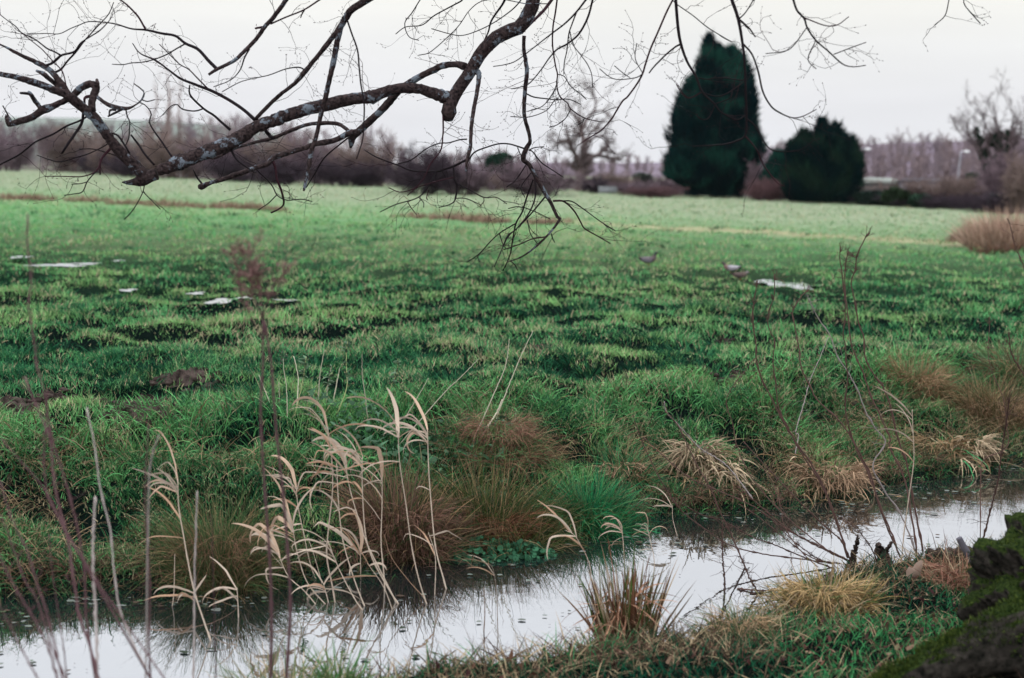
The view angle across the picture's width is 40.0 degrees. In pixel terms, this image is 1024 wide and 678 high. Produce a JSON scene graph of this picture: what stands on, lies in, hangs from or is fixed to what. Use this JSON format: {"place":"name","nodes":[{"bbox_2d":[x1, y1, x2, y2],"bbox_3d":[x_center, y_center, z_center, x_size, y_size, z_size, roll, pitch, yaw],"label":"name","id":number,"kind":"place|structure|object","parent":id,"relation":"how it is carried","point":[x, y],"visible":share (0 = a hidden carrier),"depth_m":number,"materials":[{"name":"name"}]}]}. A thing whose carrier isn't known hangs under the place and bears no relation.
{"place":"outdoors","nodes":[
{"label":"outdoors","id":0,"kind":"place"},
{"bbox_2d":[0,117,393,164],"bbox_3d":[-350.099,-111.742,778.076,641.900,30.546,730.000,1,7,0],"label":"hill","id":1,"kind":"structure","parent":0,"point":[89,122],"depth_m":728.80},
{"bbox_2d":[0,161,1023,677],"bbox_3d":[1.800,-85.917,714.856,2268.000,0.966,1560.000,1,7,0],"label":"ground","id":2,"kind":"structure","parent":0,"point":[338,329],"depth_m":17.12,"materials":[{"name":"plant"}]},
{"bbox_2d":[0,125,44,170],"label":"bare shrub","id":3,"kind":"object","parent":2,"relation":"on","point":[19,160],"visible":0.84,"depth_m":151.68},
{"bbox_2d":[0,395,53,416],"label":"earth patch","id":4,"kind":"object","parent":2,"relation":"on","point":[18,403],"visible":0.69,"depth_m":9.71,"materials":[{"name":"soil"}]},
{"bbox_2d":[0,555,57,677],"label":"foreground stalk","id":5,"kind":"object","parent":2,"relation":"on","point":[33,607],"visible":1,"depth_m":4.34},
{"bbox_2d":[0,476,62,677],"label":"foreground stalk","id":6,"kind":"object","parent":2,"relation":"on","point":[48,620],"visible":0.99,"depth_m":4.43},
{"bbox_2d":[16,117,66,172],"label":"round tree","id":7,"kind":"object","parent":2,"relation":"on","point":[37,138],"visible":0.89,"depth_m":136.97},
{"bbox_2d":[0,517,83,604],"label":"grass tussock","id":8,"kind":"object","parent":2,"relation":"on","point":[23,570],"depth_m":7.31,"materials":[{"name":"green plant"}]},
{"bbox_2d":[13,376,99,677],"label":"foreground stalk","id":9,"kind":"object","parent":2,"relation":"on","point":[94,661],"visible":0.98,"depth_m":4.62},
{"bbox_2d":[22,214,95,677],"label":"foreground stalk","id":10,"kind":"object","parent":2,"relation":"on","point":[63,476],"visible":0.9,"depth_m":4.68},
{"bbox_2d":[34,118,102,171],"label":"bare shrub","id":11,"kind":"object","parent":2,"relation":"on","point":[53,154],"visible":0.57,"depth_m":155.52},
{"bbox_2d":[14,529,144,601],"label":"grass tussock","id":12,"kind":"object","parent":2,"relation":"on","point":[49,570],"depth_m":7.35,"materials":[{"name":"green plant"}]},
{"bbox_2d":[0,438,164,677],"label":"foreground stalk","id":13,"kind":"object","parent":2,"relation":"on","point":[95,578],"visible":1,"depth_m":4.53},
{"bbox_2d":[36,390,151,677],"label":"foreground stalk","id":14,"kind":"object","parent":2,"relation":"on","point":[102,594],"visible":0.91,"depth_m":4.73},
{"bbox_2d":[91,496,98,677],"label":"foreground stalk","id":15,"kind":"object","parent":2,"relation":"on","point":[95,610],"visible":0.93,"depth_m":4.74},
{"bbox_2d":[86,407,148,677],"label":"foreground stalk","id":16,"kind":"object","parent":2,"relation":"on","point":[115,582],"visible":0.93,"depth_m":5.03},
{"bbox_2d":[79,131,162,175],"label":"bare shrub","id":17,"kind":"object","parent":2,"relation":"on","point":[102,142],"visible":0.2,"depth_m":136.17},
{"bbox_2d":[93,145,181,176],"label":"bare shrub","id":18,"kind":"object","parent":2,"relation":"on","point":[122,167],"visible":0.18,"depth_m":126.65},
{"bbox_2d":[93,401,184,425],"bbox_3d":[-2.459,0.501,9.256,0.611,0.184,0.493,1,7,0],"label":"earth patch","id":19,"kind":"object","parent":2,"relation":"on","point":[156,408],"visible":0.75,"depth_m":9.15,"materials":[{"name":"soil"}]},
{"bbox_2d":[138,424,154,676],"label":"foreground stalk","id":20,"kind":"object","parent":2,"relation":"on","point":[149,625],"visible":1,"depth_m":4.83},
{"bbox_2d":[145,435,158,677],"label":"foreground stalk","id":21,"kind":"object","parent":2,"relation":"on","point":[147,558],"visible":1,"depth_m":4.83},
{"bbox_2d":[90,532,221,598],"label":"grass tussock","id":22,"kind":"object","parent":2,"relation":"on","point":[142,569],"depth_m":7.40,"materials":[{"name":"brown plant"}]},
{"bbox_2d":[131,124,226,178],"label":"bare shrub","id":23,"kind":"object","parent":2,"relation":"on","point":[158,155],"visible":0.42,"depth_m":122.11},
{"bbox_2d":[149,366,221,389],"bbox_3d":[-2.486,0.302,10.693,0.588,0.175,0.480,1,7,0],"label":"earth patch","id":24,"kind":"object","parent":2,"relation":"on","point":[179,375],"visible":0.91,"depth_m":10.60,"materials":[{"name":"soil"}]},
{"bbox_2d":[103,469,325,615],"bbox_3d":[-1.562,1.176,7.528,1.262,1.024,1.197,1,7,0],"label":"sedge tussock","id":25,"kind":"object","parent":2,"relation":"on","point":[227,546],"visible":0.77,"depth_m":7.42,"materials":[{"name":"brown plant"}]},
{"bbox_2d":[175,125,265,180],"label":"bare shrub","id":26,"kind":"object","parent":2,"relation":"on","point":[208,160],"visible":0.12,"depth_m":118.35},
{"bbox_2d":[191,149,276,181],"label":"bare shrub","id":27,"kind":"object","parent":2,"relation":"on","point":[231,164],"visible":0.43,"depth_m":110.23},
{"bbox_2d":[219,223,299,677],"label":"seed plant","id":28,"kind":"object","parent":2,"relation":"on","point":[252,273],"visible":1,"depth_m":4.76,"materials":[{"name":"brown plant"}]},
{"bbox_2d":[221,152,312,185],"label":"bare shrub","id":29,"kind":"object","parent":2,"relation":"on","point":[282,168],"visible":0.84,"depth_m":99.26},
{"bbox_2d":[235,128,328,182],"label":"bare shrub","id":30,"kind":"object","parent":2,"relation":"on","point":[273,146],"visible":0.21,"depth_m":110.09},
{"bbox_2d":[200,628,369,677],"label":"grass clump","id":31,"kind":"object","parent":2,"relation":"on","point":[295,672],"visible":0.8,"depth_m":5.90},
{"bbox_2d":[234,526,345,591],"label":"grass tussock","id":32,"kind":"object","parent":2,"relation":"on","point":[305,558],"depth_m":7.64,"materials":[{"name":"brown plant"}]},
{"bbox_2d":[276,131,349,184],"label":"bare shrub","id":33,"kind":"object","parent":2,"relation":"on","point":[317,149],"visible":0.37,"depth_m":106.73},
{"bbox_2d":[292,518,402,581],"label":"grass tussock","id":34,"kind":"object","parent":2,"relation":"on","point":[338,548],"depth_m":7.78,"materials":[{"name":"brown plant"}]},
{"bbox_2d":[290,633,406,677],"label":"grass clump","id":35,"kind":"object","parent":2,"relation":"on","point":[353,674],"visible":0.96,"depth_m":5.87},
{"bbox_2d":[305,155,394,186],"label":"bare shrub","id":36,"kind":"object","parent":2,"relation":"on","point":[362,177],"visible":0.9,"depth_m":100.36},
{"bbox_2d":[324,134,403,186],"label":"bare shrub","id":37,"kind":"object","parent":2,"relation":"on","point":[365,156],"visible":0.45,"depth_m":102.06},
{"bbox_2d":[304,444,499,581],"bbox_3d":[-0.621,1.033,8.153,1.322,0.847,1.247,1,7,0],"label":"sedge tussock","id":38,"kind":"object","parent":2,"relation":"on","point":[393,510],"visible":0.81,"depth_m":8.05,"materials":[{"name":"brown plant"}]},
{"bbox_2d":[300,388,512,506],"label":"bank leaves","id":39,"kind":"object","parent":2,"relation":"on","point":[369,406],"visible":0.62,"depth_m":9.11,"materials":[{"name":"green plant"}]},
{"bbox_2d":[376,139,477,194],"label":"bare shrub","id":40,"kind":"object","parent":2,"relation":"on","point":[440,163],"visible":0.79,"depth_m":78.06,"materials":[{"name":"plant"}]},
{"bbox_2d":[420,155,499,194],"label":"bare shrub","id":41,"kind":"object","parent":2,"relation":"on","point":[478,183],"visible":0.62,"depth_m":79.10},
{"bbox_2d":[414,393,583,491],"bbox_3d":[-0.096,0.697,9.415,1.219,0.699,1.078,1,7,0],"label":"bramble mound","id":42,"kind":"object","parent":2,"relation":"on","point":[518,432],"visible":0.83,"depth_m":9.27,"materials":[{"name":"brown plant"}]},
{"bbox_2d":[392,436,620,562],"bbox_3d":[-0.102,1.148,8.579,1.632,1.140,1.478,1,7,0],"label":"sedge tussock","id":43,"kind":"object","parent":2,"relation":"on","point":[523,524],"visible":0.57,"depth_m":8.52,"materials":[{"name":"green plant"}]},
{"bbox_2d":[0,337,1023,597],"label":"bank grass","id":44,"kind":"structure","parent":2,"relation":"on","point":[476,403],"depth_m":9.49,"materials":[{"name":"plant"}]},
{"bbox_2d":[0,0,1023,677],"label":"overhanging tree","id":45,"kind":"object","parent":2,"relation":"on","point":[986,640],"visible":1,"depth_m":7.69,"materials":[{"name":"brown plant"}]},
{"bbox_2d":[0,111,1023,189],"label":"wood","id":46,"kind":"object","parent":2,"relation":"on","point":[947,161],"visible":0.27,"depth_m":216.68,"materials":[{"name":"plant"}]},
{"bbox_2d":[491,155,595,195],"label":"bare shrub","id":47,"kind":"object","parent":2,"relation":"on","point":[510,176],"visible":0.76,"depth_m":81.97,"materials":[{"name":"plant"}]},
{"bbox_2d":[540,67,634,191],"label":"pollard oak","id":48,"kind":"object","parent":2,"relation":"on","point":[578,161],"visible":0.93,"depth_m":99.00,"materials":[{"name":"plant"}]},
{"bbox_2d":[514,452,664,541],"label":"grass tussock","id":49,"kind":"object","parent":2,"relation":"on","point":[610,508],"depth_m":8.78,"materials":[{"name":"plant"}]},
{"bbox_2d":[574,436,678,495],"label":"grass tussock","id":50,"kind":"object","parent":2,"relation":"on","point":[644,470],"depth_m":9.55,"materials":[{"name":"green plant"}]},
{"bbox_2d":[561,536,695,644],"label":"reed clump","id":51,"kind":"object","parent":2,"relation":"on","point":[633,608],"visible":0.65,"depth_m":6.67,"materials":[{"name":"brown plant"}]},
{"bbox_2d":[581,480,680,529],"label":"grass tussock","id":52,"kind":"object","parent":2,"relation":"on","point":[641,510],"depth_m":8.99,"materials":[{"name":"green plant"}]},
{"bbox_2d":[612,184,689,197],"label":"bare shrub","id":53,"kind":"object","parent":2,"relation":"on","point":[657,192],"visible":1,"depth_m":83.74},
{"bbox_2d":[282,527,1021,677],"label":"bank grass","id":54,"kind":"structure","parent":2,"relation":"on","point":[677,638],"depth_m":6.30,"materials":[{"name":"plant"}]},
{"bbox_2d":[632,472,728,521],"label":"grass tussock","id":55,"kind":"object","parent":2,"relation":"on","point":[688,490],"depth_m":9.27,"materials":[{"name":"brown plant"}]},
{"bbox_2d":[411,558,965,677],"bbox_3d":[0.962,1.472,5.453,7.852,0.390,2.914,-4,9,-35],"label":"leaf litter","id":56,"kind":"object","parent":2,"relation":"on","point":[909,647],"visible":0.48,"depth_m":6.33,"materials":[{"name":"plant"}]},
{"bbox_2d":[645,432,758,489],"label":"dry grass clump","id":57,"kind":"object","parent":2,"relation":"on","point":[682,457],"visible":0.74,"depth_m":9.68,"materials":[{"name":"beige plant"}]},
{"bbox_2d":[660,27,768,196],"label":"conifer","id":58,"kind":"object","parent":2,"relation":"on","point":[717,171],"visible":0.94,"depth_m":86.29,"materials":[{"name":"plant"}]},
{"bbox_2d":[670,452,776,512],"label":"dry grass clump","id":59,"kind":"object","parent":2,"relation":"on","point":[726,477],"visible":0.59,"depth_m":9.54,"materials":[{"name":"beige plant"}]},
{"bbox_2d":[675,468,779,517],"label":"grass tussock","id":60,"kind":"object","parent":2,"relation":"on","point":[720,493],"depth_m":9.35,"materials":[{"name":"brown plant"}]},
{"bbox_2d":[677,585,800,647],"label":"grass clump","id":61,"kind":"object","parent":2,"relation":"on","point":[757,622],"visible":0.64,"depth_m":6.62,"materials":[{"name":"beige plant"}]},
{"bbox_2d":[741,175,785,200],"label":"bare shrub","id":62,"kind":"object","parent":2,"relation":"on","point":[772,192],"visible":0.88,"depth_m":81.43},
{"bbox_2d":[753,147,786,199],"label":"conifer","id":63,"kind":"object","parent":2,"relation":"on","point":[777,157],"visible":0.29,"depth_m":84.16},
{"bbox_2d":[726,465,822,512],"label":"grass tussock","id":64,"kind":"object","parent":2,"relation":"on","point":[778,489],"depth_m":9.48,"materials":[{"name":"brown plant"}]},
{"bbox_2d":[732,278,847,557],"bbox_3d":[1.611,0.460,8.162,0.744,1.626,0.168,1,7,0],"label":"dry weed","id":65,"kind":"object","parent":2,"relation":"on","point":[764,385],"visible":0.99,"depth_m":8.14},
{"bbox_2d":[759,265,847,556],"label":"dry weed","id":66,"kind":"object","parent":2,"relation":"on","point":[768,314],"visible":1,"depth_m":8.14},
{"bbox_2d":[765,449,870,501],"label":"grass tussock","id":67,"kind":"object","parent":2,"relation":"on","point":[831,490],"depth_m":9.82,"materials":[{"name":"brown plant"}]},
{"bbox_2d":[778,111,867,202],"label":"conifer","id":68,"kind":"object","parent":2,"relation":"on","point":[839,177],"visible":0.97,"depth_m":76.85,"materials":[{"name":"plant"}]},
{"bbox_2d":[741,550,906,624],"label":"dry grass clump","id":69,"kind":"object","parent":2,"relation":"on","point":[844,592],"visible":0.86,"depth_m":7.05,"materials":[{"name":"beige plant"}]},
{"bbox_2d":[752,443,902,506],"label":"dry grass clump","id":70,"kind":"object","parent":2,"relation":"on","point":[856,474],"visible":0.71,"depth_m":9.78,"materials":[{"name":"beige plant"}]},
{"bbox_2d":[783,283,899,554],"bbox_3d":[1.897,0.460,8.182,0.771,1.586,0.188,1,7,0],"label":"dry weed","id":71,"kind":"object","parent":2,"relation":"on","point":[853,441],"visible":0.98,"depth_m":8.16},
{"bbox_2d":[800,293,917,555],"bbox_3d":[2.030,0.501,8.240,0.770,1.562,0.182,1,7,0],"label":"dry weed","id":72,"kind":"object","parent":2,"relation":"on","point":[878,480],"visible":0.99,"depth_m":8.27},
{"bbox_2d":[825,243,899,556],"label":"dry weed","id":73,"kind":"object","parent":2,"relation":"on","point":[844,321],"visible":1,"depth_m":8.13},
{"bbox_2d":[851,190,887,204],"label":"evergreen bush","id":74,"kind":"object","parent":2,"relation":"on","point":[863,197],"visible":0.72,"depth_m":73.56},
{"bbox_2d":[830,244,917,554],"bbox_3d":[2.100,0.353,8.223,0.638,1.846,0.192,1,7,0],"label":"dry weed","id":75,"kind":"object","parent":2,"relation":"on","point":[871,397],"visible":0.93,"depth_m":8.24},
{"bbox_2d":[838,444,925,489],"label":"grass tussock","id":76,"kind":"object","parent":2,"relation":"on","point":[890,471],"depth_m":10.27,"materials":[{"name":"brown plant"}]},
{"bbox_2d":[846,225,929,551],"bbox_3d":[2.209,0.285,8.309,0.582,1.949,0.225,1,7,0],"label":"dry weed","id":77,"kind":"object","parent":2,"relation":"on","point":[894,422],"visible":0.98,"depth_m":8.29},
{"bbox_2d":[880,186,910,206],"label":"evergreen bush","id":78,"kind":"object","parent":2,"relation":"on","point":[895,193],"visible":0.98,"depth_m":72.08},
{"bbox_2d":[868,346,974,407],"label":"dead tussock","id":79,"kind":"object","parent":2,"relation":"on","point":[934,381],"visible":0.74,"depth_m":11.84,"materials":[{"name":"brown plant"}]},
{"bbox_2d":[859,174,986,198],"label":"bare shrub","id":80,"kind":"object","parent":2,"relation":"on","point":[916,188],"visible":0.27,"depth_m":73.89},
{"bbox_2d":[884,435,969,480],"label":"grass tussock","id":81,"kind":"object","parent":2,"relation":"on","point":[938,461],"depth_m":10.57,"materials":[{"name":"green plant"}]},
{"bbox_2d":[895,536,971,596],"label":"dry grass clump","id":82,"kind":"object","parent":2,"relation":"on","point":[949,570],"visible":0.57,"depth_m":7.55,"materials":[{"name":"brown plant"}]},
{"bbox_2d":[916,192,968,209],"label":"bare shrub","id":83,"kind":"object","parent":2,"relation":"on","point":[937,202],"visible":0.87,"depth_m":70.06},
{"bbox_2d":[899,429,991,478],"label":"dry grass clump","id":84,"kind":"object","parent":2,"relation":"on","point":[953,442],"visible":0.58,"depth_m":10.77,"materials":[{"name":"beige plant"}]},
{"bbox_2d":[927,170,988,208],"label":"bare shrub","id":85,"kind":"object","parent":2,"relation":"on","point":[960,188],"visible":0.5,"depth_m":71.67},
{"bbox_2d":[927,432,1019,476],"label":"dry grass clump","id":86,"kind":"object","parent":2,"relation":"on","point":[983,450],"visible":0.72,"depth_m":10.81,"materials":[{"name":"beige plant"}]},
{"bbox_2d":[931,362,1023,443],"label":"dead tussock","id":87,"kind":"object","parent":2,"relation":"on","point":[970,407],"visible":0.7,"depth_m":11.58,"materials":[{"name":"brown plant"}]},
{"bbox_2d":[934,425,1023,472],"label":"grass tussock","id":88,"kind":"object","parent":2,"relation":"on","point":[1003,459],"depth_m":10.96,"materials":[{"name":"brown plant"}]},
{"bbox_2d":[938,204,1023,248],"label":"reed bed","id":89,"kind":"object","parent":2,"relation":"on","point":[983,233],"visible":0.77,"depth_m":32.78,"materials":[{"name":"beige plant"}]},
{"bbox_2d":[947,67,1023,175],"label":"ivy clad tree","id":90,"kind":"object","parent":2,"relation":"on","point":[996,137],"visible":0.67,"depth_m":71.05,"materials":[{"name":"plant"}]},
{"bbox_2d":[957,330,1023,387],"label":"dead tussock","id":91,"kind":"object","parent":2,"relation":"on","point":[983,366],"visible":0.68,"depth_m":12.74,"materials":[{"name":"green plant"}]},
{"bbox_2d":[962,189,1022,213],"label":"bare shrub","id":92,"kind":"object","parent":2,"relation":"on","point":[992,197],"visible":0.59,"depth_m":64.51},
{"bbox_2d":[966,379,1023,537],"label":"dry weed","id":93,"kind":"object","parent":2,"relation":"on","point":[1001,454],"visible":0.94,"depth_m":7.77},
{"bbox_2d":[966,237,1023,254],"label":"dead tussock","id":94,"kind":"object","parent":2,"relation":"on","point":[1004,248],"visible":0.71,"depth_m":30.75,"materials":[{"name":"brown plant"}]},
{"bbox_2d":[972,140,1023,197],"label":"bare shrub","id":95,"kind":"object","parent":2,"relation":"on","point":[991,181],"visible":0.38,"depth_m":68.13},
{"bbox_2d":[995,151,1023,214],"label":"bare shrub","id":96,"kind":"object","parent":2,"relation":"on","point":[1015,194],"visible":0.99,"depth_m":62.88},
{"bbox_2d":[0,464,1023,677],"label":"stream water","id":97,"kind":"structure","parent":0,"point":[532,602],"depth_m":7.32,"materials":[{"name":"grey liquid"}]},
{"bbox_2d":[132,430,211,640],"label":"reed","id":98,"kind":"object","parent":97,"relation":"in","point":[171,484],"visible":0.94,"depth_m":6.55,"materials":[{"name":"beige plant"}]},
{"bbox_2d":[232,523,315,603],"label":"reed","id":99,"kind":"object","parent":97,"relation":"in","point":[274,545],"visible":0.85,"depth_m":7.19,"materials":[{"name":"beige plant"}]},
{"bbox_2d":[258,469,325,603],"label":"reed","id":100,"kind":"object","parent":97,"relation":"in","point":[290,523],"visible":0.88,"depth_m":7.17,"materials":[{"name":"beige plant"}]},
{"bbox_2d":[265,455,321,578],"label":"reed","id":101,"kind":"object","parent":97,"relation":"in","point":[288,464],"visible":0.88,"depth_m":7.60,"materials":[{"name":"beige plant"}]},
{"bbox_2d":[287,396,378,601],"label":"reed","id":102,"kind":"object","parent":97,"relation":"in","point":[322,410],"visible":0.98,"depth_m":7.15,"materials":[{"name":"beige plant"}]},
{"bbox_2d":[307,457,381,605],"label":"reed","id":103,"kind":"object","parent":97,"relation":"in","point":[327,464],"visible":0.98,"depth_m":7.11,"materials":[{"name":"beige plant"}]},
{"bbox_2d":[313,510,378,574],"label":"reed","id":104,"kind":"object","parent":97,"relation":"in","point":[347,540],"visible":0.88,"depth_m":7.63,"materials":[{"name":"beige plant"}]},
{"bbox_2d":[306,428,394,600],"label":"reed","id":105,"kind":"object","parent":97,"relation":"in","point":[334,443],"visible":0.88,"depth_m":7.20,"materials":[{"name":"beige plant"}]},
{"bbox_2d":[320,425,398,603],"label":"reed","id":106,"kind":"object","parent":97,"relation":"in","point":[357,459],"visible":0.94,"depth_m":7.17,"materials":[{"name":"beige plant"}]},
{"bbox_2d":[345,446,385,590],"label":"reed","id":107,"kind":"object","parent":97,"relation":"in","point":[379,453],"visible":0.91,"depth_m":7.39,"materials":[{"name":"beige plant"}]},
{"bbox_2d":[348,388,426,603],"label":"reed","id":108,"kind":"object","parent":97,"relation":"in","point":[396,421],"visible":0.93,"depth_m":7.17,"materials":[{"name":"beige plant"}]},
{"bbox_2d":[380,391,446,588],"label":"reed","id":109,"kind":"object","parent":97,"relation":"in","point":[419,433],"visible":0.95,"depth_m":7.45,"materials":[{"name":"beige plant"}]},
{"bbox_2d":[0,464,1022,670],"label":"floating leaves","id":110,"kind":"object","parent":97,"relation":"on","point":[216,609],"visible":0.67,"depth_m":7.64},
{"bbox_2d":[430,519,660,562],"bbox_3d":[-0.406,1.221,8.121,3.027,0.114,0.604,-3,8,-28],"label":"watercress","id":111,"kind":"object","parent":97,"relation":"on","point":[513,555],"visible":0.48,"depth_m":8.18,"materials":[{"name":"green plant"}]},
{"bbox_2d":[0,0,1023,163],"label":"sky","id":112,"kind":"structure","parent":0,"point":[915,87],"materials":[{"name":"white"}]},
{"bbox_2d":[420,139,1023,178],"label":"hill","id":113,"kind":"structure","parent":0,"point":[619,168],"depth_m":336.26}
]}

